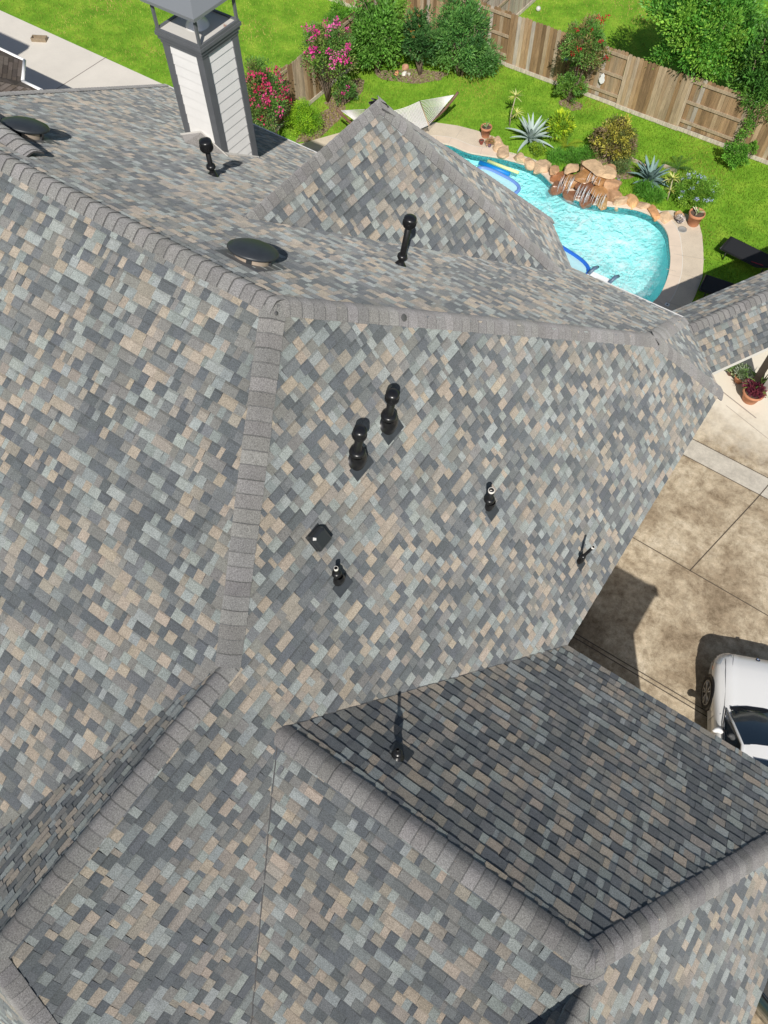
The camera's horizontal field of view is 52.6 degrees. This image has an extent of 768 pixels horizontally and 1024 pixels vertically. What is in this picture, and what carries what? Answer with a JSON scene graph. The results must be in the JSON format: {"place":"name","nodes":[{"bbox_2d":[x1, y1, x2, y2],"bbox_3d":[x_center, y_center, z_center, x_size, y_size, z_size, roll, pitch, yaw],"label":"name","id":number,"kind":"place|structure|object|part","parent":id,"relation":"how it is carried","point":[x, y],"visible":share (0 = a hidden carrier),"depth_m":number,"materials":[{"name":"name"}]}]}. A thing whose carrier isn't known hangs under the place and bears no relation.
{"place":"outdoors","nodes":[
{"label":"outdoors","id":0,"kind":"place"},
{"bbox_2d":[30,35,47,42],"bbox_3d":[-12.774,-17.546,28.827,0.560,0.130,0.240,5,60,3],"label":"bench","id":1,"kind":"object","parent":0,"point":[38,38],"visible":1,"depth_m":28.80,"materials":[{"name":"brown wood"}]},
{"bbox_2d":[0,10,160,89],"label":"neighbour driveway","id":2,"kind":"structure","parent":0,"point":[54,62],"depth_m":28.14,"materials":[{"name":"concrete"}]},
{"bbox_2d":[57,57,105,88],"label":"neighbour driveway joints","id":3,"kind":"object","parent":2,"relation":"on","point":[80,73],"visible":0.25,"depth_m":27.81,"materials":[{"name":"grey concrete"}]},
{"bbox_2d":[0,0,767,301],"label":"lawn","id":4,"kind":"structure","parent":0,"point":[618,32],"depth_m":27.55,"materials":[{"name":"green plant"}]},
{"bbox_2d":[0,47,42,91],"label":"neighbour house","id":5,"kind":"structure","parent":4,"relation":"on","point":[12,70],"depth_m":22.64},
{"bbox_2d":[242,54,291,133],"bbox_3d":[-3.880,-12.723,24.336,1.964,3.056,2.138,8,61,5],"label":"crape myrtle","id":6,"kind":"object","parent":4,"relation":"on","point":[265,91],"visible":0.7,"depth_m":23.82,"materials":[{"name":"green plant"}]},
{"bbox_2d":[249,0,399,132],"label":"wooden fence","id":7,"kind":"object","parent":4,"relation":"on","point":[302,82],"visible":0.31,"depth_m":26.04,"materials":[{"name":"brown wood"}]},
{"bbox_2d":[322,0,352,27],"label":"spiky shrub","id":8,"kind":"object","parent":4,"relation":"on","point":[337,10],"visible":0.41,"depth_m":27.45,"materials":[{"name":"green plant"}]},
{"bbox_2d":[330,73,358,105],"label":"shrub","id":9,"kind":"object","parent":4,"relation":"on","point":[349,86],"visible":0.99,"depth_m":26.19,"materials":[{"name":"green plant"}]},
{"bbox_2d":[0,0,767,1023],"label":"house","id":10,"kind":"structure","parent":4,"relation":"on","point":[338,470],"depth_m":8.38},
{"bbox_2d":[379,0,410,45],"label":"tall shrub","id":11,"kind":"object","parent":4,"relation":"on","point":[401,7],"visible":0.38,"depth_m":26.69,"materials":[{"name":"green plant"}]},
{"bbox_2d":[393,46,405,66],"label":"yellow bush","id":12,"kind":"object","parent":4,"relation":"on","point":[402,58],"visible":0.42,"depth_m":27.49,"materials":[{"name":"green plant"}]},
{"bbox_2d":[428,0,495,78],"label":"tall shrub","id":13,"kind":"object","parent":4,"relation":"on","point":[458,23],"visible":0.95,"depth_m":25.94,"materials":[{"name":"green plant"}]},
{"bbox_2d":[296,69,634,178],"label":"planting beds","id":14,"kind":"object","parent":4,"relation":"on","point":[413,81],"visible":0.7,"depth_m":26.76,"materials":[{"name":"soil"}]},
{"bbox_2d":[284,96,325,138],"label":"round shrub","id":15,"kind":"object","parent":14,"relation":"on","point":[302,111],"visible":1,"depth_m":25.45,"materials":[{"name":"green plant"}]},
{"bbox_2d":[298,16,360,101],"bbox_3d":[-1.762,-14.610,25.459,1.994,2.927,2.086,-19,62,-10],"label":"crape myrtle","id":16,"kind":"object","parent":14,"relation":"on","point":[317,41],"visible":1,"depth_m":24.71,"materials":[{"name":"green plant"}]},
{"bbox_2d":[344,0,405,81],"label":"tall shrub","id":17,"kind":"object","parent":14,"relation":"on","point":[378,30],"visible":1,"depth_m":26.25,"materials":[{"name":"green plant"}]},
{"bbox_2d":[402,64,408,69],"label":"garden stone","id":18,"kind":"object","parent":14,"relation":"on","point":[405,66],"visible":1,"depth_m":27.69,"materials":[{"name":"stone"}]},
{"bbox_2d":[400,4,439,75],"bbox_3d":[1.247,-16.181,26.664,1.378,2.333,1.456,-7,60,-3],"label":"magnolia bush","id":19,"kind":"object","parent":14,"relation":"on","point":[417,31],"visible":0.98,"depth_m":26.29,"materials":[{"name":"green plant"}]},
{"bbox_2d":[552,61,589,104],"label":"shrub","id":20,"kind":"object","parent":14,"relation":"on","point":[565,83],"visible":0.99,"depth_m":26.07,"materials":[{"name":"green plant"}]},
{"bbox_2d":[559,145,582,163],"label":"grass tuft","id":21,"kind":"object","parent":14,"relation":"on","point":[577,158],"visible":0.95,"depth_m":24.96,"materials":[{"name":"green plant"}]},
{"bbox_2d":[558,11,611,102],"bbox_3d":[6.411,-14.464,25.215,1.538,3.055,1.685,-27,64,-14],"label":"crape myrtle","id":22,"kind":"object","parent":14,"relation":"on","point":[580,46],"visible":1,"depth_m":24.46,"materials":[{"name":"green plant"}]},
{"bbox_2d":[574,144,598,160],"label":"grass tuft","id":23,"kind":"object","parent":14,"relation":"on","point":[585,150],"visible":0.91,"depth_m":24.99,"materials":[{"name":"green plant"}]},
{"bbox_2d":[587,112,638,162],"bbox_3d":[7.345,-11.849,24.479,1.703,1.731,1.436,31,65,17],"label":"variegated shrub","id":24,"kind":"object","parent":14,"relation":"on","point":[613,135],"visible":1,"depth_m":24.30,"materials":[{"name":"yellow plant"}]},
{"bbox_2d":[611,153,638,174],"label":"ground shrub","id":25,"kind":"object","parent":14,"relation":"on","point":[623,164],"visible":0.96,"depth_m":24.67,"materials":[{"name":"green plant"}]},
{"bbox_2d":[458,37,505,79],"bbox_3d":[3.304,-15.586,26.817,1.625,1.451,1.462,31,65,17],"label":"tall shrub","id":26,"kind":"object","parent":4,"relation":"on","point":[493,59],"visible":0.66,"depth_m":26.68,"materials":[{"name":"green plant"}]},
{"bbox_2d":[493,136,502,144],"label":"boulder","id":27,"kind":"object","parent":4,"relation":"on","point":[497,139],"visible":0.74,"depth_m":25.53,"materials":[{"name":"stone"}]},
{"bbox_2d":[492,143,505,151],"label":"boulder","id":28,"kind":"object","parent":4,"relation":"on","point":[495,147],"visible":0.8,"depth_m":25.37,"materials":[{"name":"stone"}]},
{"bbox_2d":[496,146,508,158],"bbox_3d":[3.870,-11.621,25.352,0.430,0.352,0.540,-3,60,-1],"label":"boulder","id":29,"kind":"object","parent":4,"relation":"on","point":[502,152],"visible":0.99,"depth_m":25.20,"materials":[{"name":"stone"}]},
{"bbox_2d":[480,0,535,15],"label":"wooden fence","id":30,"kind":"object","parent":4,"relation":"on","point":[518,7],"visible":0.22,"depth_m":28.69,"materials":[{"name":"brown wood"}]},
{"bbox_2d":[509,89,524,126],"bbox_3d":[4.318,-13.283,25.593,0.781,1.247,0.642,31,65,17],"label":"dracaena","id":31,"kind":"object","parent":4,"relation":"on","point":[516,94],"visible":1,"depth_m":25.48,"materials":[{"name":"green plant"}]},
{"bbox_2d":[513,152,524,163],"bbox_3d":[4.396,-11.392,25.185,0.336,0.367,0.446,-30,64,-16],"label":"boulder","id":32,"kind":"object","parent":4,"relation":"on","point":[519,157],"visible":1,"depth_m":25.03,"materials":[{"name":"stone"}]},
{"bbox_2d":[524,157,534,170],"bbox_3d":[4.745,-11.230,25.096,0.466,0.346,0.370,31,65,17],"label":"boulder","id":33,"kind":"object","parent":4,"relation":"on","point":[529,162],"visible":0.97,"depth_m":24.99,"materials":[{"name":"stone"}]},
{"bbox_2d":[507,114,554,152],"bbox_3d":[4.812,-12.501,25.376,1.658,0.836,1.571,2,60,2],"label":"agave","id":34,"kind":"object","parent":4,"relation":"on","point":[532,130],"visible":0.98,"depth_m":25.44,"materials":[{"name":"green plant"}]},
{"bbox_2d":[529,141,546,156],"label":"shrub","id":35,"kind":"object","parent":4,"relation":"on","point":[538,148],"visible":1,"depth_m":25.13,"materials":[{"name":"green plant"}]},
{"bbox_2d":[533,159,551,174],"bbox_3d":[5.097,-11.034,25.015,0.543,0.444,0.563,31,65,17],"label":"boulder","id":36,"kind":"object","parent":4,"relation":"on","point":[542,166],"visible":0.87,"depth_m":24.85,"materials":[{"name":"stone"}]},
{"bbox_2d":[330,0,767,164],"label":"wooden fence","id":37,"kind":"object","parent":4,"relation":"on","point":[530,47],"visible":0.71,"depth_m":25.72,"materials":[{"name":"brown wood"}]},
{"bbox_2d":[599,73,604,83],"bbox_3d":[7.309,-14.518,26.056,0.200,0.370,0.020,31,65,17],"label":"fence ornament","id":38,"kind":"object","parent":37,"relation":"attached to","point":[601,79],"visible":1,"depth_m":26.06,"materials":[{"name":"white paint"}]},
{"bbox_2d":[734,108,762,143],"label":"hanging vine","id":39,"kind":"object","parent":37,"relation":"hanging from","point":[748,125],"visible":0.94,"depth_m":24.41,"materials":[{"name":"green plant"}]},
{"bbox_2d":[741,84,767,131],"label":"hanging vine","id":40,"kind":"object","parent":37,"relation":"hanging from","point":[758,100],"visible":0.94,"depth_m":23.75,"materials":[{"name":"green plant"}]},
{"bbox_2d":[546,146,570,164],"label":"grass tuft","id":41,"kind":"object","parent":4,"relation":"on","point":[554,153],"visible":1,"depth_m":24.96,"materials":[{"name":"green plant"}]},
{"bbox_2d":[545,107,576,139],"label":"croton bush","id":42,"kind":"object","parent":4,"relation":"on","point":[562,120],"visible":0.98,"depth_m":25.17,"materials":[{"name":"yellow plant"}]},
{"bbox_2d":[551,131,582,149],"bbox_3d":[5.973,-12.012,25.309,1.143,0.286,1.030,31,65,17],"label":"sago palm","id":43,"kind":"object","parent":4,"relation":"on","point":[575,140],"visible":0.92,"depth_m":25.39,"materials":[{"name":"green plant"}]},
{"bbox_2d":[613,196,627,211],"bbox_3d":[7.317,-9.609,24.126,0.452,0.369,0.488,31,65,17],"label":"boulder","id":44,"kind":"object","parent":4,"relation":"on","point":[621,200],"visible":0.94,"depth_m":23.99,"materials":[{"name":"stone"}]},
{"bbox_2d":[626,193,638,209],"bbox_3d":[7.673,-9.624,24.141,0.403,0.363,0.553,-27,64,-14],"label":"boulder","id":45,"kind":"object","parent":4,"relation":"on","point":[632,201],"visible":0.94,"depth_m":23.97,"materials":[{"name":"stone"}]},
{"bbox_2d":[632,157,645,166],"bbox_3d":[8.166,-11.287,25.077,0.681,0.090,0.070,41,68,21],"label":"timber edging","id":46,"kind":"object","parent":4,"relation":"on","point":[639,162],"visible":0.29,"depth_m":25.02,"materials":[{"name":"brown wood"}]},
{"bbox_2d":[636,201,650,208],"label":"boulder","id":47,"kind":"object","parent":4,"relation":"on","point":[642,205],"visible":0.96,"depth_m":23.93,"materials":[{"name":"stone"}]},
{"bbox_2d":[632,177,656,198],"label":"grass tuft","id":48,"kind":"object","parent":4,"relation":"on","point":[643,185],"visible":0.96,"depth_m":24.12,"materials":[{"name":"green plant"}]},
{"bbox_2d":[627,155,669,187],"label":"agave","id":49,"kind":"object","parent":4,"relation":"on","point":[649,172],"visible":0.9,"depth_m":24.35,"materials":[{"name":"green plant"}]},
{"bbox_2d":[648,204,659,221],"bbox_3d":[8.319,-9.182,23.900,0.386,0.249,0.623,-14,61,-7],"label":"boulder","id":50,"kind":"object","parent":4,"relation":"on","point":[653,212],"visible":1,"depth_m":23.76,"materials":[{"name":"stone"}]},
{"bbox_2d":[642,183,666,203],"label":"grass tuft","id":51,"kind":"object","parent":4,"relation":"on","point":[651,193],"visible":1,"depth_m":24.00,"materials":[{"name":"green plant"}]},
{"bbox_2d":[663,164,676,172],"bbox_3d":[9.164,-11.002,24.904,0.451,0.090,0.070,35,66,18],"label":"timber edging","id":52,"kind":"object","parent":4,"relation":"on","point":[665,166],"visible":0.71,"depth_m":24.89,"materials":[{"name":"brown wood"}]},
{"bbox_2d":[664,170,681,200],"bbox_3d":[8.848,-10.090,23.978,0.581,0.804,0.778,7,61,4],"label":"dracaena","id":53,"kind":"object","parent":4,"relation":"on","point":[670,188],"visible":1,"depth_m":23.89,"materials":[{"name":"green plant"}]},
{"bbox_2d":[674,210,684,217],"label":"boulder","id":54,"kind":"object","parent":4,"relation":"on","point":[678,212],"visible":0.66,"depth_m":23.70,"materials":[{"name":"stone"}]},
{"bbox_2d":[669,155,693,173],"bbox_3d":[9.379,-11.027,24.743,0.932,0.300,0.963,-33,65,-17],"label":"sago palm","id":55,"kind":"object","parent":4,"relation":"on","point":[680,167],"visible":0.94,"depth_m":24.76,"materials":[{"name":"green plant"}]},
{"bbox_2d":[671,169,724,209],"bbox_3d":[9.590,-9.804,23.714,1.554,0.977,1.501,31,65,17],"label":"flowering shrub","id":56,"kind":"object","parent":4,"relation":"on","point":[688,186],"visible":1,"depth_m":23.62,"materials":[{"name":"green plant"}]},
{"bbox_2d":[638,0,767,87],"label":"leafy tree","id":57,"kind":"object","parent":4,"relation":"on","point":[697,34],"visible":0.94,"depth_m":23.44,"materials":[{"name":"green plant"}]},
{"bbox_2d":[699,274,733,297],"bbox_3d":[9.833,-6.138,21.757,1.888,0.720,0.700,24,63,14],"label":"sun lounger","id":58,"kind":"object","parent":4,"relation":"on","point":[710,285],"visible":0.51,"depth_m":21.92,"materials":[{"name":"black fabric"}]},
{"bbox_2d":[721,140,750,168],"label":"shrub","id":59,"kind":"object","parent":4,"relation":"on","point":[741,154],"visible":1,"depth_m":24.38,"materials":[{"name":"green plant"}]},
{"bbox_2d":[717,13,767,113],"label":"leafy tree","id":60,"kind":"object","parent":4,"relation":"on","point":[753,76],"visible":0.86,"depth_m":23.41,"materials":[{"name":"green plant"}]},
{"bbox_2d":[719,236,767,272],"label":"sun lounger","id":61,"kind":"object","parent":4,"relation":"on","point":[744,252],"visible":0.94,"depth_m":22.55,"materials":[{"name":"black fabric"}]},
{"bbox_2d":[748,140,759,159],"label":"shrub","id":62,"kind":"object","parent":4,"relation":"on","point":[752,144],"visible":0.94,"depth_m":24.70,"materials":[{"name":"green plant"}]},
{"bbox_2d":[300,122,703,310],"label":"pool deck","id":63,"kind":"structure","parent":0,"point":[692,247],"depth_m":23.31,"materials":[{"name":"beige concrete"}]},
{"bbox_2d":[336,91,458,129],"bbox_3d":[0.449,-12.847,25.364,4.025,1.280,1.360,-10,61,-5],"label":"shade sail","id":64,"kind":"object","parent":63,"relation":"on","point":[420,124],"visible":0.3,"depth_m":25.32,"materials":[{"name":"white fabric"}]},
{"bbox_2d":[481,121,491,138],"bbox_3d":[3.361,-12.590,25.582,0.381,0.513,0.382,31,65,17],"label":"terracotta pot","id":65,"kind":"object","parent":63,"relation":"on","point":[486,128],"visible":1,"depth_m":25.54,"materials":[{"name":"ceramic"}]},
{"bbox_2d":[485,136,494,146],"bbox_3d":[3.463,-12.083,25.375,0.387,0.369,0.303,-12,61,-6],"label":"glazed pot","id":66,"kind":"object","parent":63,"relation":"on","point":[489,140],"visible":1,"depth_m":25.33,"materials":[{"name":"ceramic"}]},
{"bbox_2d":[432,136,681,306],"bbox_3d":[4.375,-8.897,23.790,9.988,0.065,5.380,31,65,17],"label":"pool coping","id":67,"kind":"object","parent":63,"relation":"on","point":[672,281],"visible":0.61,"depth_m":23.47,"materials":[{"name":"beige concrete"}]},
{"bbox_2d":[431,135,682,306],"bbox_3d":[4.375,-8.915,23.758,10.028,0.001,5.420,31,65,17],"label":"coping joint","id":68,"kind":"object","parent":67,"relation":"on","point":[576,190],"visible":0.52,"depth_m":23.35,"materials":[{"name":"grey concrete"}]},
{"bbox_2d":[464,158,667,301],"bbox_3d":[4.381,-8.503,24.483,9.312,1.130,4.701,31,65,17],"label":"pool basin","id":69,"kind":"object","parent":63,"relation":"in","point":[640,256],"visible":0.33,"depth_m":24.71,"materials":[{"name":"liquid"}]},
{"bbox_2d":[445,145,669,285],"bbox_3d":[4.375,-8.838,23.897,9.312,0.220,4.701,31,65,17],"label":"pool tile band","id":70,"kind":"object","parent":69,"relation":"attached to","point":[625,211],"visible":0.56,"depth_m":24.36,"materials":[{"name":"teal tile"}]},
{"bbox_2d":[436,127,700,306],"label":"deck joints","id":71,"kind":"object","parent":63,"relation":"on","point":[669,245],"visible":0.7,"depth_m":22.87,"materials":[{"name":"grey concrete"}]},
{"bbox_2d":[548,159,621,210],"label":"rock waterfall","id":72,"kind":"object","parent":63,"relation":"on","point":[601,177],"visible":1,"depth_m":24.11,"materials":[{"name":"stone"}]},
{"bbox_2d":[659,211,673,223],"bbox_3d":[8.594,-8.987,23.782,0.488,0.275,0.404,-31,65,-16],"label":"boulder","id":73,"kind":"object","parent":63,"relation":"on","point":[665,217],"visible":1,"depth_m":23.66,"materials":[{"name":"stone"}]},
{"bbox_2d":[675,213,685,223],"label":"rock","id":74,"kind":"object","parent":63,"relation":"on","point":[680,218],"visible":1,"depth_m":23.53,"materials":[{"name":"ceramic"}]},
{"bbox_2d":[678,226,686,232],"bbox_3d":[9.016,-8.537,23.500,0.270,0.014,0.270,31,65,17],"label":"deck drain","id":75,"kind":"object","parent":63,"relation":"on","point":[682,229],"visible":1,"depth_m":23.49,"materials":[{"name":"grey plastic"}]},
{"bbox_2d":[688,207,705,226],"bbox_3d":[9.379,-8.899,23.361,0.484,0.600,0.481,31,65,17],"label":"terracotta pot","id":76,"kind":"object","parent":63,"relation":"on","point":[696,215],"visible":1,"depth_m":23.30,"materials":[{"name":"ceramic"}]},
{"bbox_2d":[568,350,767,1023],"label":"driveway","id":77,"kind":"structure","parent":0,"point":[665,621],"depth_m":17.79,"materials":[{"name":"concrete"}]},
{"bbox_2d":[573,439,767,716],"bbox_3d":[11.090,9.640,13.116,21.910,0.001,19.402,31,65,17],"label":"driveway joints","id":78,"kind":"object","parent":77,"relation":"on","point":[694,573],"visible":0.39,"depth_m":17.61,"materials":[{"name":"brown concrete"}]},
{"bbox_2d":[673,270,767,390],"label":"covered walkway","id":79,"kind":"structure","parent":77,"relation":"on","point":[728,327],"depth_m":17.17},
{"bbox_2d":[683,439,767,498],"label":"driveway band","id":80,"kind":"object","parent":77,"relation":"on","point":[735,471],"depth_m":19.28,"materials":[{"name":"concrete"}]},
{"bbox_2d":[725,364,737,375],"bbox_3d":[9.241,-3.780,20.582,0.502,0.374,0.429,31,65,17],"label":"terracotta pot","id":81,"kind":"object","parent":77,"relation":"on","point":[731,373],"visible":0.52,"depth_m":20.56,"materials":[{"name":"brown ceramic"}]},
{"bbox_2d":[701,653,767,766],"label":"parked car","id":82,"kind":"object","parent":77,"relation":"on","point":[734,697],"visible":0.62,"depth_m":15.52,"materials":[{"name":"white paint"}]},
{"bbox_3d":[6.500,4.972,14.494,0.160,0.467,2.440,10,61,6],"label":"side window","id":83,"kind":"part","parent":82,"relation":"part of","materials":[{"name":"black glass"}]},
{"bbox_2d":[729,363,755,383],"bbox_3d":[9.427,-3.662,20.413,0.710,0.545,0.602,31,65,17],"label":"terracotta pot","id":84,"kind":"object","parent":77,"relation":"on","point":[743,373],"visible":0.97,"depth_m":20.32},
{"bbox_2d":[723,392,766,437],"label":"patio joint","id":85,"kind":"object","parent":77,"relation":"on","point":[743,408],"visible":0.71,"depth_m":20.14,"materials":[{"name":"grey concrete"}]},
{"bbox_2d":[741,371,767,404],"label":"terracotta pot","id":86,"kind":"object","parent":77,"relation":"on","point":[751,395],"visible":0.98,"depth_m":19.93,"materials":[{"name":"ceramic"}]},
{"bbox_2d":[742,355,767,392],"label":"patio post","id":87,"kind":"object","parent":77,"relation":"on","point":[762,370],"visible":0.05,"depth_m":19.63,"materials":[{"name":"brown paint"}]},
{"bbox_2d":[755,979,767,1023],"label":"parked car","id":88,"kind":"object","parent":77,"relation":"on","point":[761,1012],"depth_m":12.97,"materials":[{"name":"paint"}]},
{"bbox_3d":[6.744,8.337,12.570,0.160,0.467,2.440,-34,65,-17],"label":"side window","id":89,"kind":"part","parent":88,"relation":"part of","materials":[{"name":"glass"}]},
{"label":"pool water","id":90,"kind":"structure","parent":0,"visible":0},
{"bbox_2d":[478,160,510,175],"bbox_3d":[3.568,-11.087,25.110,1.110,0.146,0.150,30,65,16],"label":"pool noodle","id":91,"kind":"object","parent":90,"relation":"on","point":[503,171],"visible":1,"depth_m":25.04,"materials":[{"name":"blue plastic"}]},
{"bbox_2d":[478,166,520,193],"bbox_3d":[3.557,-10.538,24.785,1.767,0.124,0.896,31,65,17],"label":"pool float","id":92,"kind":"object","parent":90,"relation":"on","point":[511,184],"visible":0.45,"depth_m":24.80,"materials":[{"name":"blue plastic"}]},
{"bbox_2d":[487,159,519,173],"bbox_3d":[3.855,-11.159,25.147,1.131,0.098,0.100,29,65,16],"label":"pool noodle","id":93,"kind":"object","parent":90,"relation":"on","point":[502,166],"visible":1,"depth_m":25.11,"materials":[{"name":"yellow plastic"}]},
{"bbox_2d":[562,245,590,273],"bbox_3d":[5.099,-7.493,23.029,1.130,0.124,2.230,-41,68,-20],"label":"pool float","id":94,"kind":"object","parent":90,"relation":"on","point":[577,262],"visible":0.14,"depth_m":22.92,"materials":[{"name":"blue plastic"}]},
{"bbox_2d":[588,265,619,283],"bbox_3d":[6.325,-6.825,22.503,0.852,0.290,0.518,31,65,17],"label":"floating chair","id":95,"kind":"object","parent":90,"relation":"on","point":[591,272],"visible":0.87,"depth_m":22.52,"materials":[{"name":"white plastic"}]}
]}

